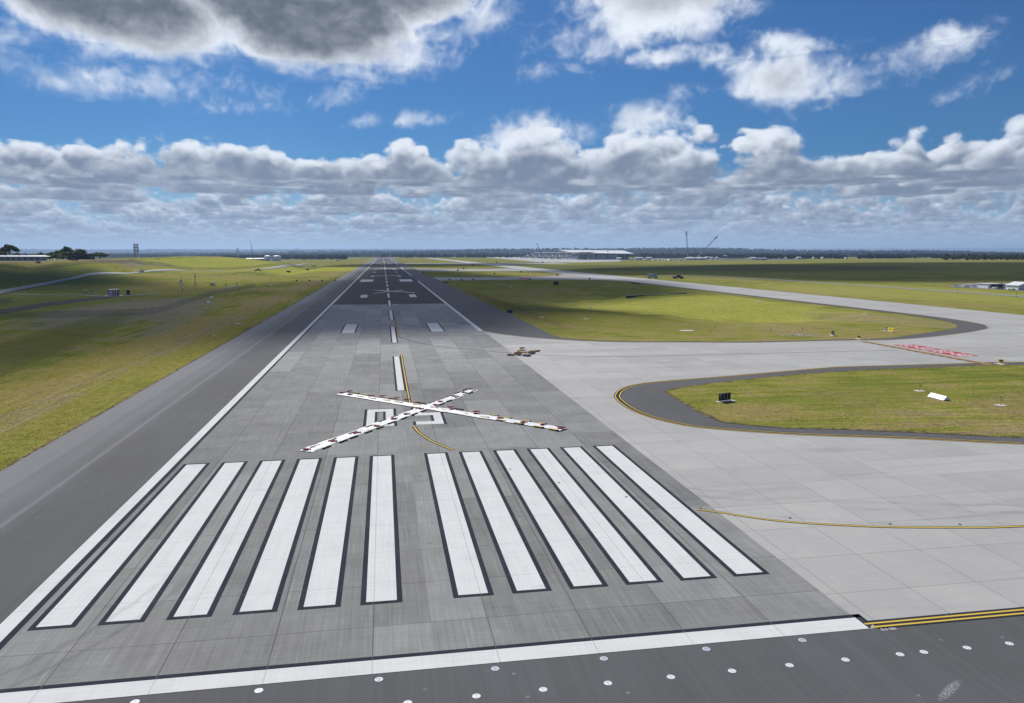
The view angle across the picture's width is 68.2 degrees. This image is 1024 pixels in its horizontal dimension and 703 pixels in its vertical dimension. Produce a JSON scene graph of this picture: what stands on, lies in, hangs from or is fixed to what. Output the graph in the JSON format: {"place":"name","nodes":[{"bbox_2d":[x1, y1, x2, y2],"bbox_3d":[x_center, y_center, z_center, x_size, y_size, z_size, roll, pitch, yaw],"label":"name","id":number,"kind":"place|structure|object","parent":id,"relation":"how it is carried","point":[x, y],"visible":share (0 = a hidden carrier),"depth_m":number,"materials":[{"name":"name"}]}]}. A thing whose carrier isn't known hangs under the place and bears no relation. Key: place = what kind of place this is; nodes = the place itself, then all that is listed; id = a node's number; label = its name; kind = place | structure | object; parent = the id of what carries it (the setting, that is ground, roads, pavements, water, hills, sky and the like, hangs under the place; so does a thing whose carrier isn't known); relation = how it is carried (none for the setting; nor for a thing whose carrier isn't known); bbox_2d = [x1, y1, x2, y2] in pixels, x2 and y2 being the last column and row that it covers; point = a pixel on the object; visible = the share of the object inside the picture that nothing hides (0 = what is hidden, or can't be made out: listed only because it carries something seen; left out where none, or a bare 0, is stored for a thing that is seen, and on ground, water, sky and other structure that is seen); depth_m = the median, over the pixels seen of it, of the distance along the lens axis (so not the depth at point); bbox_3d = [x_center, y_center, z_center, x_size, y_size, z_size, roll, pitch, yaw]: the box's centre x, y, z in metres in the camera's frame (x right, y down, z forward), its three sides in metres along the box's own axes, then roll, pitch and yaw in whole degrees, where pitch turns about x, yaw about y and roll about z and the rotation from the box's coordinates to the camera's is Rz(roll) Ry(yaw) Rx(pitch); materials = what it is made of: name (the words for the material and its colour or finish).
{"place":"outdoors","nodes":[
{"label":"outdoors","id":0,"kind":"place"},
{"bbox_2d":[0,296,119,313],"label":"dark strip","id":1,"kind":"object","parent":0,"point":[22,308],"visible":1,"depth_m":280.65,"materials":[{"name":"grey asphalt"}]},
{"bbox_2d":[20,293,162,295],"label":"access track","id":2,"kind":"structure","parent":0,"point":[90,295],"depth_m":347.25,"materials":[{"name":"grey asphalt"}]},
{"bbox_2d":[0,263,307,293],"bbox_3d":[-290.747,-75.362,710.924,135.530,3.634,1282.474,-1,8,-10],"label":"service road","id":3,"kind":"structure","parent":0,"point":[45,283],"depth_m":604.52,"materials":[{"name":"grey asphalt"}]},
{"bbox_2d":[0,248,1023,468],"bbox_3d":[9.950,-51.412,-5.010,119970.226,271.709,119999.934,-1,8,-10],"label":"ground","id":4,"kind":"structure","parent":0,"point":[564,310],"depth_m":286.41,"materials":[{"name":"green plant"}]},
{"bbox_2d":[0,244,20,254],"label":"gum tree","id":5,"kind":"object","parent":4,"relation":"on","point":[8,248],"visible":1,"depth_m":834.30,"materials":[{"name":"green plant"}]},
{"bbox_2d":[0,254,50,260],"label":"building","id":6,"kind":"structure","parent":4,"relation":"on","point":[19,257],"depth_m":790.40,"materials":[{"name":"metal"}]},
{"bbox_2d":[48,254,60,259],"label":"bushy tree","id":7,"kind":"object","parent":4,"relation":"on","point":[55,256],"visible":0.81,"depth_m":810.47,"materials":[{"name":"green plant"}]},
{"bbox_2d":[57,255,67,259],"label":"bushy tree","id":8,"kind":"object","parent":4,"relation":"on","point":[62,257],"visible":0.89,"depth_m":803.43,"materials":[{"name":"green plant"}]},
{"bbox_2d":[58,252,71,259],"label":"bushy tree","id":9,"kind":"object","parent":4,"relation":"on","point":[64,253],"visible":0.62,"depth_m":831.32,"materials":[{"name":"green plant"}]},
{"bbox_2d":[59,246,73,259],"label":"gum tree","id":10,"kind":"object","parent":4,"relation":"on","point":[66,249],"visible":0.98,"depth_m":840.21,"materials":[{"name":"green plant"}]},
{"bbox_2d":[65,254,94,259],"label":"skillion barn","id":11,"kind":"structure","parent":4,"relation":"on","point":[87,256],"depth_m":788.25,"materials":[{"name":"black metal"}]},
{"bbox_2d":[76,248,86,254],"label":"bushy tree","id":12,"kind":"object","parent":4,"relation":"on","point":[82,251],"visible":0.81,"depth_m":845.78,"materials":[{"name":"green plant"}]},
{"bbox_2d":[93,252,109,258],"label":"bushy tree","id":13,"kind":"object","parent":4,"relation":"on","point":[96,254],"visible":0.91,"depth_m":820.25,"materials":[{"name":"green plant"}]},
{"bbox_2d":[105,289,122,295],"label":"equipment hut","id":14,"kind":"object","parent":4,"relation":"on","point":[113,292],"visible":1,"depth_m":338.23,"materials":[{"name":"metal"}]},
{"bbox_2d":[5,285,253,317],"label":"wire fence","id":15,"kind":"object","parent":4,"relation":"on","point":[139,308],"visible":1,"depth_m":243.54,"materials":[{"name":"grey"}]},
{"bbox_2d":[133,244,138,257],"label":"lattice tower","id":16,"kind":"structure","parent":4,"relation":"on","point":[136,248],"depth_m":1484.52,"materials":[{"name":"grey metal"}]},
{"bbox_2d":[264,255,270,260],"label":"storage tank","id":17,"kind":"object","parent":4,"relation":"on","point":[267,258],"visible":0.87,"depth_m":1878.48,"materials":[{"name":"grey metal"}]},
{"bbox_2d":[272,255,280,260],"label":"storage tank","id":18,"kind":"object","parent":4,"relation":"on","point":[276,258],"visible":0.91,"depth_m":1877.16,"materials":[{"name":"grey metal"}]},
{"bbox_2d":[0,257,1023,702],"bbox_3d":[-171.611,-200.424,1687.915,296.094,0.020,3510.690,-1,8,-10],"label":"runway","id":19,"kind":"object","parent":4,"relation":"on","point":[204,529],"visible":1,"depth_m":46.87,"materials":[{"name":"grey asphalt"}]},
{"bbox_2d":[254,688,262,692],"bbox_3d":[-10.915,14.612,32.620,0.370,0.018,0.370,-1,7,-9],"label":"inset light","id":20,"kind":"object","parent":19,"relation":"on","point":[259,690],"visible":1,"depth_m":32.62,"materials":[{"name":"white glass"}]},
{"bbox_2d":[375,677,382,681],"bbox_3d":[-5.886,14.496,33.462,0.370,0.018,0.370,0,7,-2],"label":"inset light","id":21,"kind":"object","parent":19,"relation":"on","point":[377,679],"visible":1,"depth_m":33.45,"materials":[{"name":"white glass"}]},
{"bbox_2d":[300,389,564,451],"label":"runway closure cross","id":22,"kind":"object","parent":19,"relation":"on","point":[325,443],"visible":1,"depth_m":87.13,"materials":[{"name":"white paint"}]},
{"bbox_2d":[472,694,480,698],"bbox_3d":[-1.512,14.656,32.194,0.370,0.018,0.370,-1,7,-7],"label":"inset light","id":23,"kind":"object","parent":19,"relation":"on","point":[476,696],"visible":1,"depth_m":32.16,"materials":[{"name":"white glass"}]},
{"bbox_2d":[491,666,498,670],"bbox_3d":[-0.759,14.379,34.321,0.370,0.018,0.370,0,7,-1],"label":"inset light","id":24,"kind":"object","parent":19,"relation":"on","point":[495,668],"visible":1,"depth_m":34.32,"materials":[{"name":"grey metal"}]},
{"bbox_2d":[539,687,546,691],"bbox_3d":[1.347,14.590,32.673,0.370,0.018,0.370,-2,8,-18],"label":"inset light","id":25,"kind":"object","parent":19,"relation":"on","point":[541,689],"visible":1,"depth_m":32.67,"materials":[{"name":"white glass"}]},
{"bbox_2d":[600,656,607,660],"bbox_3d":[4.269,14.263,35.164,0.370,0.018,0.370,0,7,1],"label":"inset light","id":26,"kind":"object","parent":19,"relation":"on","point":[603,658],"visible":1,"depth_m":35.16,"materials":[{"name":"grey metal"}]},
{"bbox_2d":[604,681,611,685],"bbox_3d":[4.207,14.525,33.152,0.370,0.018,0.370,0,7,0],"label":"inset light","id":27,"kind":"object","parent":19,"relation":"on","point":[607,683],"visible":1,"depth_m":33.12,"materials":[{"name":"white glass"}]},
{"bbox_2d":[667,675,674,678],"bbox_3d":[7.066,14.459,33.631,0.370,0.018,0.370,-1,7,-8],"label":"inset light","id":28,"kind":"object","parent":19,"relation":"on","point":[670,676],"visible":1,"depth_m":33.62,"materials":[{"name":"white glass"}]},
{"bbox_2d":[0,316,1023,470],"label":"grass tufts","id":29,"kind":"object","parent":4,"relation":"on","point":[674,392],"visible":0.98,"depth_m":93.06,"materials":[{"name":"green plant"}]},
{"bbox_2d":[2,247,1023,259],"bbox_3d":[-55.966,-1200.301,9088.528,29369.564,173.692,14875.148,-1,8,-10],"label":"woodland","id":30,"kind":"object","parent":4,"relation":"on","point":[835,254],"visible":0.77,"depth_m":3718.61,"materials":[{"name":"green plant"}]},
{"bbox_2d":[647,274,657,277],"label":"parked truck","id":31,"kind":"object","parent":4,"relation":"on","point":[652,276],"visible":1,"depth_m":558.42,"materials":[{"name":"silver metal"}]},
{"bbox_2d":[626,292,686,297],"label":"drain wall","id":32,"kind":"structure","parent":4,"relation":"on","point":[628,296],"depth_m":323.82,"materials":[{"name":"grey concrete"}]},
{"bbox_2d":[672,275,683,278],"bbox_3d":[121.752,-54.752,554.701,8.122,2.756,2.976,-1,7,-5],"label":"parked ute","id":33,"kind":"object","parent":4,"relation":"on","point":[678,276],"visible":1,"depth_m":553.29,"materials":[{"name":"paint"}]},
{"bbox_2d":[685,257,699,259],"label":"site cabin","id":34,"kind":"object","parent":4,"relation":"on","point":[692,258],"visible":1,"depth_m":1972.62,"materials":[{"name":"white metal"}]},
{"bbox_2d":[400,257,1023,630],"bbox_3d":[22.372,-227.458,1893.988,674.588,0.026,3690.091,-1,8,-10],"label":"taxiway","id":35,"kind":"structure","parent":4,"relation":"on","point":[842,498],"depth_m":68.02,"materials":[{"name":"concrete"}]},
{"bbox_2d":[528,248,633,259],"bbox_3d":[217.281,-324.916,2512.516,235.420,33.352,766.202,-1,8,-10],"label":"terminal building","id":36,"kind":"structure","parent":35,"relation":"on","point":[592,254],"depth_m":2182.45,"materials":[{"name":"white metal"}]},
{"bbox_2d":[535,254,576,255],"bbox_3d":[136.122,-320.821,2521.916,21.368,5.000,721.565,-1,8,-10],"label":"window","id":37,"kind":"structure","parent":36,"relation":"in","point":[537,254],"depth_m":2544.67,"materials":[{"name":"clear glass"}]},
{"bbox_2d":[994,359,1007,364],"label":"guard light","id":38,"kind":"object","parent":35,"relation":"on","point":[1000,361],"visible":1,"depth_m":127.10,"materials":[{"name":"metal"}]},
{"bbox_2d":[790,334,812,336],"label":"rubble","id":39,"kind":"object","parent":4,"relation":"on","point":[798,335],"visible":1,"depth_m":172.44,"materials":[{"name":"concrete"}]},
{"bbox_2d":[881,327,893,331],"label":"location sign","id":40,"kind":"object","parent":4,"relation":"on","point":[889,329],"visible":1,"depth_m":181.21,"materials":[{"name":"metal"}]},
{"bbox_2d":[948,283,1023,290],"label":"compound yard","id":41,"kind":"structure","parent":4,"relation":"on","point":[960,285],"depth_m":408.35,"materials":[{"name":"grey concrete"}]},
{"bbox_2d":[976,283,1002,287],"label":"compound shed","id":42,"kind":"structure","parent":41,"relation":"on","point":[987,285],"depth_m":399.94,"materials":[{"name":"white metal"}]},
{"bbox_2d":[991,284,1002,287],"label":"door","id":43,"kind":"structure","parent":42,"relation":"in","point":[992,285],"depth_m":398.52,"materials":[{"name":"grey metal"}]},
{"bbox_2d":[1006,281,1023,289],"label":"compound shed","id":44,"kind":"structure","parent":41,"relation":"on","point":[1017,285],"depth_m":381.11,"materials":[{"name":"white metal"}]},
{"bbox_2d":[0,0,1023,248],"label":"sky","id":45,"kind":"structure","parent":0,"point":[155,124],"materials":[{"name":"blue"}]},
{"bbox_2d":[629,258,807,259],"bbox_3d":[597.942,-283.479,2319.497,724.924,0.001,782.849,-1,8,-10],"label":"site ground","id":46,"kind":"structure","parent":0,"point":[714,259],"depth_m":2167.11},
{"bbox_2d":[683,231,688,256],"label":"crawler crane","id":47,"kind":"object","parent":46,"relation":"on","point":[687,245],"visible":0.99,"depth_m":2229.37,"materials":[{"name":"grey metal"}]},
{"bbox_2d":[694,236,717,256],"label":"crawler crane","id":48,"kind":"object","parent":46,"relation":"on","point":[704,249],"visible":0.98,"depth_m":2229.60,"materials":[{"name":"grey metal"}]},
{"bbox_2d":[727,255,745,258],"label":"steel frame","id":49,"kind":"object","parent":46,"relation":"on","point":[728,257],"visible":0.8,"depth_m":2232.15,"materials":[{"name":"grey metal"}]},
{"bbox_2d":[663,365,1023,437],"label":"grass island","id":50,"kind":"structure","parent":0,"point":[699,394],"depth_m":96.86,"materials":[{"name":"green plant"}]},
{"bbox_2d":[715,392,735,402],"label":"guidance sign","id":51,"kind":"object","parent":50,"relation":"on","point":[724,397],"visible":1,"depth_m":95.69,"materials":[{"name":"metal"}]},
{"bbox_2d":[928,393,949,399],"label":"gable marker","id":52,"kind":"object","parent":50,"relation":"on","point":[937,396],"visible":1,"depth_m":97.23,"materials":[{"name":"white metal"}]},
{"bbox_2d":[993,396,1006,406],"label":"elevated light","id":53,"kind":"object","parent":50,"relation":"on","point":[1000,404],"visible":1,"depth_m":93.01,"materials":[{"name":"metal"}]},
{"bbox_2d":[665,275,1023,296],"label":"perimeter road","id":54,"kind":"structure","parent":0,"point":[875,286],"depth_m":408.53,"materials":[{"name":"grey asphalt"}]}
]}

